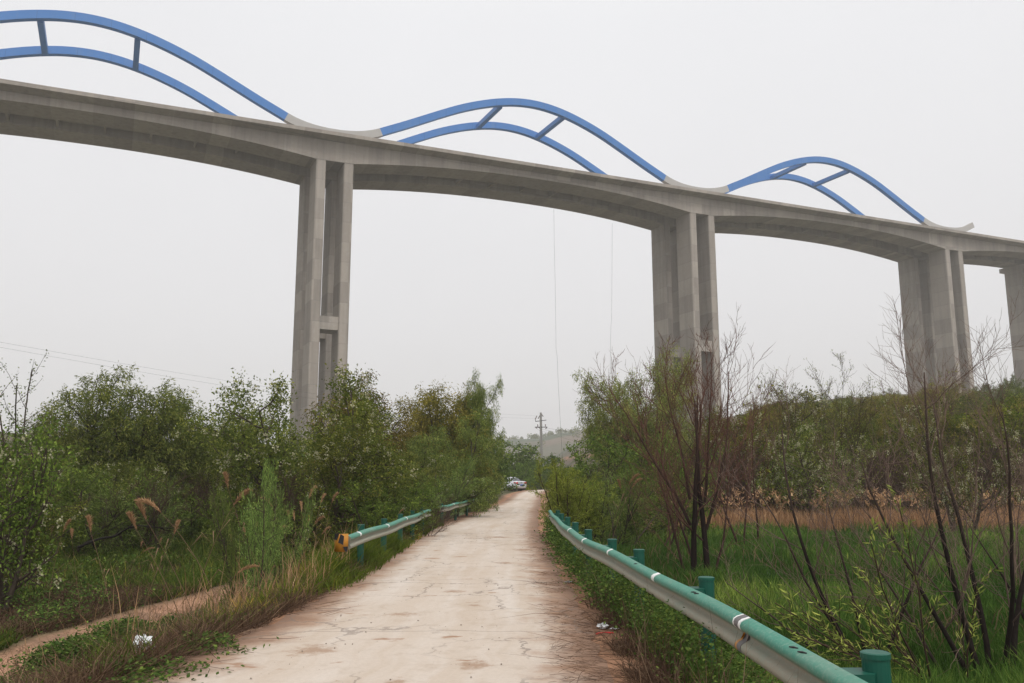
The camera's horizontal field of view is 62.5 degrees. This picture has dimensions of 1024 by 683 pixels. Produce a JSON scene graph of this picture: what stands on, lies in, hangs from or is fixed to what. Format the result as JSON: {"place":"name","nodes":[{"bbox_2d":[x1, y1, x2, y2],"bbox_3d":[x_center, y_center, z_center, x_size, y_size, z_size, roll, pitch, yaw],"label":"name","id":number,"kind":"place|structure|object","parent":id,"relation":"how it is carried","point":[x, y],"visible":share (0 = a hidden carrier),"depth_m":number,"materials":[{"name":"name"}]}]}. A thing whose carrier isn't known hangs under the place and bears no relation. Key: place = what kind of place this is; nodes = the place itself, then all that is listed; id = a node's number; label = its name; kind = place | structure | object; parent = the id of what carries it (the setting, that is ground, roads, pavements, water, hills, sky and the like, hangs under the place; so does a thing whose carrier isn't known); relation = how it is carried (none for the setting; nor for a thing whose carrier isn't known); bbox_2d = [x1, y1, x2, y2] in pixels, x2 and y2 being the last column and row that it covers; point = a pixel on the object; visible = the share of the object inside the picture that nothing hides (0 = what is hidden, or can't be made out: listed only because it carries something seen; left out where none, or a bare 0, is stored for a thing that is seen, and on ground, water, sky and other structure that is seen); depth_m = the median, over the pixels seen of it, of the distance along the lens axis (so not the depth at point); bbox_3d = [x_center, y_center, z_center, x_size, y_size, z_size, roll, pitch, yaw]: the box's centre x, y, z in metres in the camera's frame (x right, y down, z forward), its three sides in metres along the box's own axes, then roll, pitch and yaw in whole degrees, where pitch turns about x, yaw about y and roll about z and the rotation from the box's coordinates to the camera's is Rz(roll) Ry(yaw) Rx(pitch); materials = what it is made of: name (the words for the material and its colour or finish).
{"place":"outdoors","nodes":[
{"label":"outdoors","id":0,"kind":"place"},
{"bbox_2d":[0,588,245,678],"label":"track grass","id":1,"kind":"structure","parent":0,"point":[20,650],"depth_m":15.39,"materials":[{"name":"green plant"}]},
{"bbox_2d":[142,490,613,682],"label":"road","id":2,"kind":"structure","parent":0,"point":[396,642],"depth_m":9.42,"materials":[{"name":"concrete"}]},
{"bbox_2d":[0,388,1023,682],"bbox_3d":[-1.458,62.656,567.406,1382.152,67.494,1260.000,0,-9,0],"label":"ground","id":3,"kind":"structure","parent":0,"point":[554,444],"depth_m":16.66,"materials":[{"name":"soil"}]},
{"bbox_2d":[0,349,54,576],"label":"locust tree","id":4,"kind":"object","parent":3,"relation":"on","point":[15,434],"visible":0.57,"depth_m":20.86,"materials":[{"name":"green plant"}]},
{"bbox_2d":[0,410,88,613],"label":"locust tree","id":5,"kind":"object","parent":3,"relation":"on","point":[15,579],"visible":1,"depth_m":15.77,"materials":[{"name":"green plant"}]},
{"bbox_2d":[1,472,89,560],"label":"bush","id":6,"kind":"object","parent":3,"relation":"on","point":[81,523],"visible":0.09,"depth_m":23.42,"materials":[{"name":"green plant"}]},
{"bbox_2d":[0,471,91,597],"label":"young locust","id":7,"kind":"object","parent":3,"relation":"on","point":[26,551],"visible":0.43,"depth_m":16.81,"materials":[{"name":"green plant"}]},
{"bbox_2d":[0,406,92,525],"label":"willow tree","id":8,"kind":"object","parent":3,"relation":"on","point":[62,442],"visible":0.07,"depth_m":32.41,"materials":[{"name":"green plant"}]},
{"bbox_2d":[0,471,104,557],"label":"undergrowth shrub","id":9,"kind":"object","parent":3,"relation":"on","point":[70,492],"visible":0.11,"depth_m":25.82,"materials":[{"name":"green plant"}]},
{"bbox_2d":[0,478,116,569],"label":"undergrowth shrub","id":10,"kind":"object","parent":3,"relation":"on","point":[51,495],"visible":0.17,"depth_m":23.14,"materials":[{"name":"green plant"}]},
{"bbox_2d":[0,443,169,535],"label":"bush","id":11,"kind":"object","parent":3,"relation":"on","point":[71,460],"visible":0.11,"depth_m":30.53,"materials":[{"name":"green plant"}]},
{"bbox_2d":[0,610,196,682],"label":"track weeds","id":12,"kind":"object","parent":3,"relation":"on","point":[65,645],"visible":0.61,"depth_m":11.38,"materials":[{"name":"green plant"}]},
{"bbox_2d":[41,465,161,558],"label":"feathery bush","id":13,"kind":"object","parent":3,"relation":"on","point":[98,530],"visible":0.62,"depth_m":24.92,"materials":[{"name":"green plant"}]},
{"bbox_2d":[48,462,180,552],"bbox_3d":[-13.117,5.558,27.339,3.613,3.323,5.016,2,-10,-10],"label":"undergrowth shrub","id":14,"kind":"object","parent":3,"relation":"on","point":[102,479],"visible":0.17,"depth_m":26.85,"materials":[{"name":"green plant"}]},
{"bbox_2d":[95,456,157,513],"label":"bush","id":15,"kind":"object","parent":3,"relation":"on","point":[126,469],"visible":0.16,"depth_m":32.21,"materials":[{"name":"green plant"}]},
{"bbox_2d":[29,360,237,517],"bbox_3d":[-15.326,4.816,36.054,7.293,8.071,9.910,-9,-13,42],"label":"willow tree","id":16,"kind":"object","parent":3,"relation":"on","point":[141,438],"visible":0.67,"depth_m":34.49,"materials":[{"name":"green plant"}]},
{"bbox_2d":[74,476,192,553],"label":"feathery bush","id":17,"kind":"object","parent":3,"relation":"on","point":[160,524],"visible":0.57,"depth_m":26.27,"materials":[{"name":"green plant"}]},
{"bbox_2d":[0,540,278,634],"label":"ground cover","id":18,"kind":"object","parent":3,"relation":"on","point":[43,601],"visible":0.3,"depth_m":16.14,"materials":[{"name":"green plant"}]},
{"bbox_2d":[93,466,190,555],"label":"undergrowth shrub","id":19,"kind":"object","parent":3,"relation":"on","point":[154,498],"visible":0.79,"depth_m":25.97,"materials":[{"name":"green plant"}]},
{"bbox_2d":[0,540,284,642],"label":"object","id":20,"kind":"object","parent":3,"relation":"on","point":[106,609],"visible":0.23,"depth_m":16.04,"materials":[{"name":"green plant"}]},
{"bbox_2d":[0,525,332,649],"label":"lowland grass","id":21,"kind":"structure","parent":3,"relation":"on","point":[94,564],"depth_m":21.25,"materials":[{"name":"green plant"}]},
{"bbox_2d":[65,630,278,682],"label":"corner weeds","id":22,"kind":"object","parent":3,"relation":"on","point":[140,670],"visible":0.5,"depth_m":7.21,"materials":[{"name":"green plant"}]},
{"bbox_2d":[121,448,243,538],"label":"bush","id":23,"kind":"object","parent":3,"relation":"on","point":[210,474],"visible":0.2,"depth_m":35.55,"materials":[{"name":"green plant"}]},
{"bbox_2d":[6,520,373,675],"bbox_3d":[-5.258,3.770,13.420,5.681,2.015,7.433,0,-9,0],"label":"tall straw","id":24,"kind":"object","parent":3,"relation":"on","point":[258,587],"visible":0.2,"depth_m":11.73,"materials":[{"name":"brown plant"}]},
{"bbox_2d":[153,469,235,537],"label":"undergrowth shrub","id":25,"kind":"object","parent":3,"relation":"on","point":[199,486],"visible":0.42,"depth_m":30.73,"materials":[{"name":"green plant"}]},
{"bbox_2d":[166,486,236,545],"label":"undergrowth shrub","id":26,"kind":"object","parent":3,"relation":"on","point":[193,529],"visible":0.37,"depth_m":29.46,"materials":[{"name":"green plant"}]},
{"bbox_2d":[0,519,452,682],"bbox_3d":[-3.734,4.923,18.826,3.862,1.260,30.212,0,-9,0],"label":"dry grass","id":27,"kind":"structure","parent":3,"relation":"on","point":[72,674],"depth_m":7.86,"materials":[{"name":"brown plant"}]},
{"bbox_2d":[186,485,286,549],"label":"undergrowth shrub","id":28,"kind":"object","parent":3,"relation":"on","point":[208,512],"visible":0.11,"depth_m":27.20,"materials":[{"name":"green plant"}]},
{"bbox_2d":[26,511,447,682],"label":"bank grass","id":29,"kind":"structure","parent":3,"relation":"on","point":[337,563],"depth_m":13.48,"materials":[{"name":"green plant"}]},
{"bbox_2d":[194,474,293,607],"bbox_3d":[-4.522,3.681,14.039,1.419,3.018,1.093,-7,-12,36],"label":"tall weed","id":30,"kind":"object","parent":3,"relation":"on","point":[229,569],"visible":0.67,"depth_m":14.04,"materials":[{"name":"green plant"}]},
{"bbox_2d":[120,581,380,682],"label":"fallen stalks","id":31,"kind":"object","parent":3,"relation":"on","point":[318,608],"visible":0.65,"depth_m":8.48,"materials":[{"name":"brown plant"}]},
{"bbox_2d":[175,463,331,550],"bbox_3d":[-7.626,5.149,25.237,4.190,3.256,3.361,8,-12,-40],"label":"undergrowth shrub","id":32,"kind":"object","parent":3,"relation":"on","point":[297,493],"visible":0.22,"depth_m":25.09,"materials":[{"name":"green plant"}]},
{"bbox_2d":[234,457,290,596],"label":"tall weed","id":33,"kind":"object","parent":3,"relation":"on","point":[258,549],"visible":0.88,"depth_m":12.02,"materials":[{"name":"green plant"}]},
{"bbox_2d":[87,522,444,682],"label":"dry straw","id":34,"kind":"object","parent":3,"relation":"on","point":[231,635],"visible":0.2,"depth_m":8.71,"materials":[{"name":"brown plant"}]},
{"bbox_2d":[203,476,352,567],"bbox_3d":[-6.688,5.243,24.240,4.153,2.849,3.303,2,-10,-13],"label":"undergrowth shrub","id":35,"kind":"object","parent":3,"relation":"on","point":[295,522],"visible":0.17,"depth_m":23.96,"materials":[{"name":"green plant"}]},
{"bbox_2d":[245,452,323,586],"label":"tall weed","id":36,"kind":"object","parent":3,"relation":"on","point":[296,553],"visible":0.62,"depth_m":13.06,"materials":[{"name":"green plant"}]},
{"bbox_2d":[171,367,403,532],"bbox_3d":[-8.270,4.229,29.398,7.948,7.003,7.439,-2,-10,14],"label":"locust tree","id":37,"kind":"object","parent":3,"relation":"on","point":[242,444],"visible":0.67,"depth_m":28.41,"materials":[{"name":"green plant"}]},
{"bbox_2d":[233,466,370,553],"bbox_3d":[-6.139,5.078,24.397,3.565,3.104,2.934,-9,-13,44],"label":"undergrowth shrub","id":38,"kind":"object","parent":3,"relation":"on","point":[307,484],"visible":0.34,"depth_m":24.26,"materials":[{"name":"green plant"}]},
{"bbox_2d":[246,468,394,561],"bbox_3d":[-5.999,5.352,25.762,3.564,3.075,4.482,-8,-12,39],"label":"undergrowth shrub","id":39,"kind":"object","parent":3,"relation":"on","point":[288,487],"visible":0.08,"depth_m":25.64,"materials":[{"name":"green plant"}]},
{"bbox_2d":[290,412,409,546],"bbox_3d":[-4.893,4.474,24.859,3.460,4.515,5.198,-2,-10,11],"label":"locust tree","id":40,"kind":"object","parent":3,"relation":"on","point":[334,458],"visible":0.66,"depth_m":23.54,"materials":[{"name":"green plant"}]},
{"bbox_2d":[279,358,427,526],"bbox_3d":[-4.813,3.759,25.921,4.407,6.496,5.282,3,-10,-17],"label":"locust tree","id":41,"kind":"object","parent":3,"relation":"on","point":[353,393],"visible":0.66,"depth_m":25.51,"materials":[{"name":"green plant"}]},
{"bbox_2d":[297,365,456,512],"bbox_3d":[-6.556,5.346,40.387,8.345,8.393,7.091,9,-13,-42],"label":"willow tree","id":42,"kind":"object","parent":3,"relation":"on","point":[398,431],"visible":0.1,"depth_m":39.39,"materials":[{"name":"green plant"}]},
{"bbox_2d":[334,507,430,566],"bbox_3d":[-2.678,5.122,19.919,0.344,2.030,13.423,0,-9,0],"label":"guardrail","id":43,"kind":"object","parent":3,"relation":"on","point":[358,539],"visible":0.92,"depth_m":15.66,"materials":[{"name":"green metal"}]},
{"bbox_2d":[329,475,443,539],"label":"bush","id":44,"kind":"object","parent":3,"relation":"on","point":[378,511],"visible":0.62,"depth_m":23.55,"materials":[{"name":"green plant"}]},
{"bbox_2d":[377,478,436,523],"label":"undergrowth shrub","id":45,"kind":"object","parent":3,"relation":"on","point":[410,494],"visible":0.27,"depth_m":26.88,"materials":[{"name":"green plant"}]},
{"bbox_2d":[377,472,445,531],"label":"feathery bush","id":46,"kind":"object","parent":3,"relation":"on","point":[433,499],"visible":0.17,"depth_m":27.22,"materials":[{"name":"green plant"}]},
{"bbox_2d":[374,446,450,513],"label":"bush","id":47,"kind":"object","parent":3,"relation":"on","point":[420,477],"visible":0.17,"depth_m":29.63,"materials":[{"name":"green plant"}]},
{"bbox_2d":[391,380,498,513],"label":"willow tree","id":48,"kind":"object","parent":3,"relation":"on","point":[427,402],"visible":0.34,"depth_m":43.09,"materials":[{"name":"green plant"}]},
{"bbox_2d":[406,452,490,521],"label":"feathery bush","id":49,"kind":"object","parent":3,"relation":"on","point":[456,490],"visible":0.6,"depth_m":35.51,"materials":[{"name":"green plant"}]},
{"bbox_2d":[397,450,499,517],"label":"bush","id":50,"kind":"object","parent":3,"relation":"on","point":[447,474],"visible":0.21,"depth_m":37.43,"materials":[{"name":"green plant"}]},
{"bbox_2d":[395,404,507,518],"bbox_3d":[-2.994,5.784,39.119,5.809,6.219,4.852,-3,-10,20],"label":"willow tree","id":51,"kind":"object","parent":3,"relation":"on","point":[413,446],"visible":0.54,"depth_m":38.88,"materials":[{"name":"green plant"}]},
{"bbox_2d":[421,367,506,518],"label":"willow tree","id":52,"kind":"object","parent":3,"relation":"on","point":[480,399],"visible":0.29,"depth_m":44.38,"materials":[{"name":"green plant"}]},
{"bbox_2d":[357,426,586,459],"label":"woods","id":53,"kind":"object","parent":3,"relation":"on","point":[549,433],"visible":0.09,"depth_m":834.99,"materials":[{"name":"green plant"}]},
{"bbox_2d":[470,440,525,502],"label":"young poplar","id":54,"kind":"object","parent":3,"relation":"on","point":[507,474],"visible":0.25,"depth_m":62.10,"materials":[{"name":"green plant"}]},
{"bbox_2d":[0,10,1023,454],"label":"viaduct","id":55,"kind":"object","parent":3,"relation":"on","point":[330,168],"visible":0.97,"depth_m":208.91,"materials":[{"name":"concrete"}]},
{"bbox_2d":[502,460,547,490],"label":"bush","id":56,"kind":"object","parent":3,"relation":"on","point":[524,471],"visible":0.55,"depth_m":102.09,"materials":[{"name":"green plant"}]},
{"bbox_2d":[504,440,564,489],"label":"young poplar","id":57,"kind":"object","parent":3,"relation":"on","point":[530,453],"visible":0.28,"depth_m":114.85,"materials":[{"name":"green plant"}]},
{"bbox_2d":[526,451,594,527],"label":"yellow green bush","id":58,"kind":"object","parent":3,"relation":"on","point":[566,506],"visible":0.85,"depth_m":26.28,"materials":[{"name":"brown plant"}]},
{"bbox_2d":[537,465,621,541],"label":"yellow green bush","id":59,"kind":"object","parent":3,"relation":"on","point":[594,522],"visible":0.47,"depth_m":29.92,"materials":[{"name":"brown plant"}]},
{"bbox_2d":[524,535,658,682],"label":"dry twigs","id":60,"kind":"object","parent":3,"relation":"on","point":[579,666],"visible":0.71,"depth_m":8.52,"materials":[{"name":"brown plant"}]},
{"bbox_2d":[507,574,684,682],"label":"fallen twigs","id":61,"kind":"object","parent":3,"relation":"on","point":[587,639],"visible":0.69,"depth_m":8.06,"materials":[{"name":"plant"}]},
{"bbox_2d":[546,427,656,520],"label":"bush","id":62,"kind":"object","parent":3,"relation":"on","point":[580,464],"visible":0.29,"depth_m":43.16,"materials":[{"name":"green plant"}]},
{"bbox_2d":[592,464,673,547],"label":"feathery bush","id":63,"kind":"object","parent":3,"relation":"on","point":[624,527],"visible":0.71,"depth_m":28.93,"materials":[{"name":"green plant"}]},
{"bbox_2d":[570,337,705,510],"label":"willow tree","id":64,"kind":"object","parent":3,"relation":"on","point":[598,414],"visible":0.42,"depth_m":50.87,"materials":[{"name":"green plant"}]},
{"bbox_2d":[597,458,691,540],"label":"bush","id":65,"kind":"object","parent":3,"relation":"on","point":[652,497],"visible":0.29,"depth_m":32.05,"materials":[{"name":"green plant"}]},
{"bbox_2d":[547,588,764,682],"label":"verge dead grass","id":66,"kind":"structure","parent":3,"relation":"on","point":[639,673],"depth_m":7.66,"materials":[{"name":"plant"}]},
{"bbox_2d":[534,515,779,682],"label":"rail weeds","id":67,"kind":"object","parent":3,"relation":"on","point":[556,537],"visible":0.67,"depth_m":8.34,"materials":[{"name":"green plant"}]},
{"bbox_2d":[547,518,780,682],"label":"verge grass","id":68,"kind":"structure","parent":3,"relation":"on","point":[664,644],"depth_m":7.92,"materials":[{"name":"green plant"}]},
{"bbox_2d":[557,541,797,682],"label":"tall stems","id":69,"kind":"object","parent":3,"relation":"on","point":[654,653],"visible":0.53,"depth_m":6.78,"materials":[{"name":"green plant"}]},
{"bbox_2d":[645,450,715,550],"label":"bare shrub","id":70,"kind":"object","parent":3,"relation":"on","point":[689,505],"visible":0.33,"depth_m":29.62,"materials":[{"name":"red plant"}]},
{"bbox_2d":[580,302,787,572],"bbox_3d":[4.444,2.632,21.829,4.792,7.392,3.880,-5,-10,26],"label":"bare tree","id":71,"kind":"object","parent":3,"relation":"on","point":[697,491],"visible":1,"depth_m":21.62,"materials":[{"name":"brown plant"}]},
{"bbox_2d":[638,428,730,536],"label":"bush","id":72,"kind":"object","parent":3,"relation":"on","point":[706,510],"visible":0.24,"depth_m":33.34,"materials":[{"name":"green plant"}]},
{"bbox_2d":[548,510,891,682],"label":"guardrail","id":73,"kind":"object","parent":3,"relation":"on","point":[769,650],"visible":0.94,"depth_m":5.53,"materials":[{"name":"green metal"}]},
{"bbox_2d":[681,369,786,545],"bbox_3d":[7.370,4.309,28.292,3.666,6.649,4.062,-5,-10,26],"label":"bare shrub","id":74,"kind":"object","parent":3,"relation":"on","point":[748,482],"visible":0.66,"depth_m":28.76,"materials":[{"name":"red plant"}]},
{"bbox_2d":[699,442,776,513],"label":"bare shrub","id":75,"kind":"object","parent":3,"relation":"on","point":[737,483],"visible":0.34,"depth_m":47.03,"materials":[{"name":"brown plant"}]},
{"bbox_2d":[711,416,810,507],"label":"hillside tree","id":76,"kind":"object","parent":3,"relation":"on","point":[741,430],"visible":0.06,"depth_m":50.38,"materials":[{"name":"green plant"}]},
{"bbox_2d":[693,381,847,513],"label":"locust tree","id":77,"kind":"object","parent":3,"relation":"on","point":[810,395],"visible":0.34,"depth_m":48.65,"materials":[{"name":"green plant"}]},
{"bbox_2d":[579,518,1023,682],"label":"field grass","id":78,"kind":"structure","parent":3,"relation":"on","point":[990,600],"depth_m":17.66,"materials":[{"name":"green plant"}]},
{"bbox_2d":[580,525,1023,682],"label":"field straw","id":79,"kind":"object","parent":3,"relation":"on","point":[919,626],"visible":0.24,"depth_m":18.99,"materials":[{"name":"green plant"}]},
{"bbox_2d":[748,418,877,515],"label":"locust tree","id":80,"kind":"object","parent":3,"relation":"on","point":[808,483],"visible":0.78,"depth_m":43.19,"materials":[{"name":"green plant"}]},
{"bbox_2d":[749,349,918,510],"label":"open tree","id":81,"kind":"object","parent":3,"relation":"on","point":[853,421],"visible":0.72,"depth_m":46.07,"materials":[{"name":"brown plant"}]},
{"bbox_2d":[689,359,992,658],"bbox_3d":[4.370,2.359,11.582,3.857,4.395,2.534,0,-9,0],"label":"bare shrub","id":82,"kind":"object","parent":3,"relation":"on","point":[824,601],"visible":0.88,"depth_m":11.06,"materials":[{"name":"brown plant"}]},
{"bbox_2d":[678,499,1023,530],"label":"reed bed","id":83,"kind":"object","parent":3,"relation":"on","point":[787,517],"visible":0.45,"depth_m":41.02,"materials":[{"name":"brown plant"}]},
{"bbox_2d":[650,486,1023,509],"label":"reed plumes","id":84,"kind":"object","parent":83,"relation":"on","point":[824,504],"visible":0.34,"depth_m":42.30,"materials":[{"name":"brown plant"}]},
{"bbox_2d":[804,396,900,443],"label":"hillside tree","id":85,"kind":"object","parent":3,"relation":"on","point":[882,401],"visible":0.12,"depth_m":67.35,"materials":[{"name":"green plant"}]},
{"bbox_2d":[843,415,878,456],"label":"hillside tree","id":86,"kind":"object","parent":3,"relation":"on","point":[864,430],"visible":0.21,"depth_m":60.35,"materials":[{"name":"green plant"}]},
{"bbox_2d":[751,473,1002,682],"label":"willow sapling","id":87,"kind":"object","parent":3,"relation":"on","point":[909,659],"visible":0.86,"depth_m":8.85,"materials":[{"name":"green plant"}]},
{"bbox_2d":[840,406,919,451],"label":"hillside tree","id":88,"kind":"object","parent":3,"relation":"on","point":[881,420],"visible":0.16,"depth_m":63.31,"materials":[{"name":"green plant"}]},
{"bbox_2d":[817,422,946,507],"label":"hillside tree","id":89,"kind":"object","parent":3,"relation":"on","point":[894,444],"visible":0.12,"depth_m":51.56,"materials":[{"name":"green plant"}]},
{"bbox_2d":[861,450,915,508],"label":"bare shrub","id":90,"kind":"object","parent":3,"relation":"on","point":[886,475],"visible":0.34,"depth_m":48.91,"materials":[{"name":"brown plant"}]},
{"bbox_2d":[765,288,1023,680],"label":"bare shrub","id":91,"kind":"object","parent":3,"relation":"on","point":[1012,630],"visible":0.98,"depth_m":10.33,"materials":[{"name":"brown plant"}]},
{"bbox_2d":[858,391,934,431],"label":"hillside tree","id":92,"kind":"object","parent":3,"relation":"on","point":[892,401],"visible":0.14,"depth_m":76.50,"materials":[{"name":"green plant"}]},
{"bbox_2d":[874,366,965,421],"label":"bare tree","id":93,"kind":"object","parent":3,"relation":"on","point":[884,396],"visible":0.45,"depth_m":67.78,"materials":[{"name":"green plant"}]},
{"bbox_2d":[899,413,977,453],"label":"hillside tree","id":94,"kind":"object","parent":3,"relation":"on","point":[974,426],"visible":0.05,"depth_m":53.95,"materials":[{"name":"green plant"}]},
{"bbox_2d":[886,440,999,512],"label":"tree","id":95,"kind":"object","parent":3,"relation":"on","point":[961,477],"visible":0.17,"depth_m":46.71,"materials":[{"name":"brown plant"}]},
{"bbox_2d":[919,408,973,450],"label":"hillside tree","id":96,"kind":"object","parent":3,"relation":"on","point":[954,424],"visible":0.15,"depth_m":53.68,"materials":[{"name":"green plant"}]},
{"bbox_2d":[879,394,1023,531],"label":"locust tree","id":97,"kind":"object","parent":3,"relation":"on","point":[961,490],"visible":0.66,"depth_m":34.90,"materials":[{"name":"green plant"}]},
{"bbox_2d":[917,436,1023,620],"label":"bare shrub","id":98,"kind":"object","parent":3,"relation":"on","point":[1008,585],"visible":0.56,"depth_m":11.93,"materials":[{"name":"brown plant"}]},
{"bbox_2d":[920,416,1023,492],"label":"hillside tree","id":99,"kind":"object","parent":3,"relation":"on","point":[997,430],"visible":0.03,"depth_m":51.43,"materials":[{"name":"green plant"}]},
{"bbox_2d":[953,396,1023,438],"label":"hillside tree","id":100,"kind":"object","parent":3,"relation":"on","point":[1020,414],"visible":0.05,"depth_m":54.83,"materials":[{"name":"green plant"}]},
{"bbox_2d":[0,0,1023,443],"label":"sky","id":101,"kind":"structure","parent":0,"point":[175,266],"materials":[{"name":"white"}]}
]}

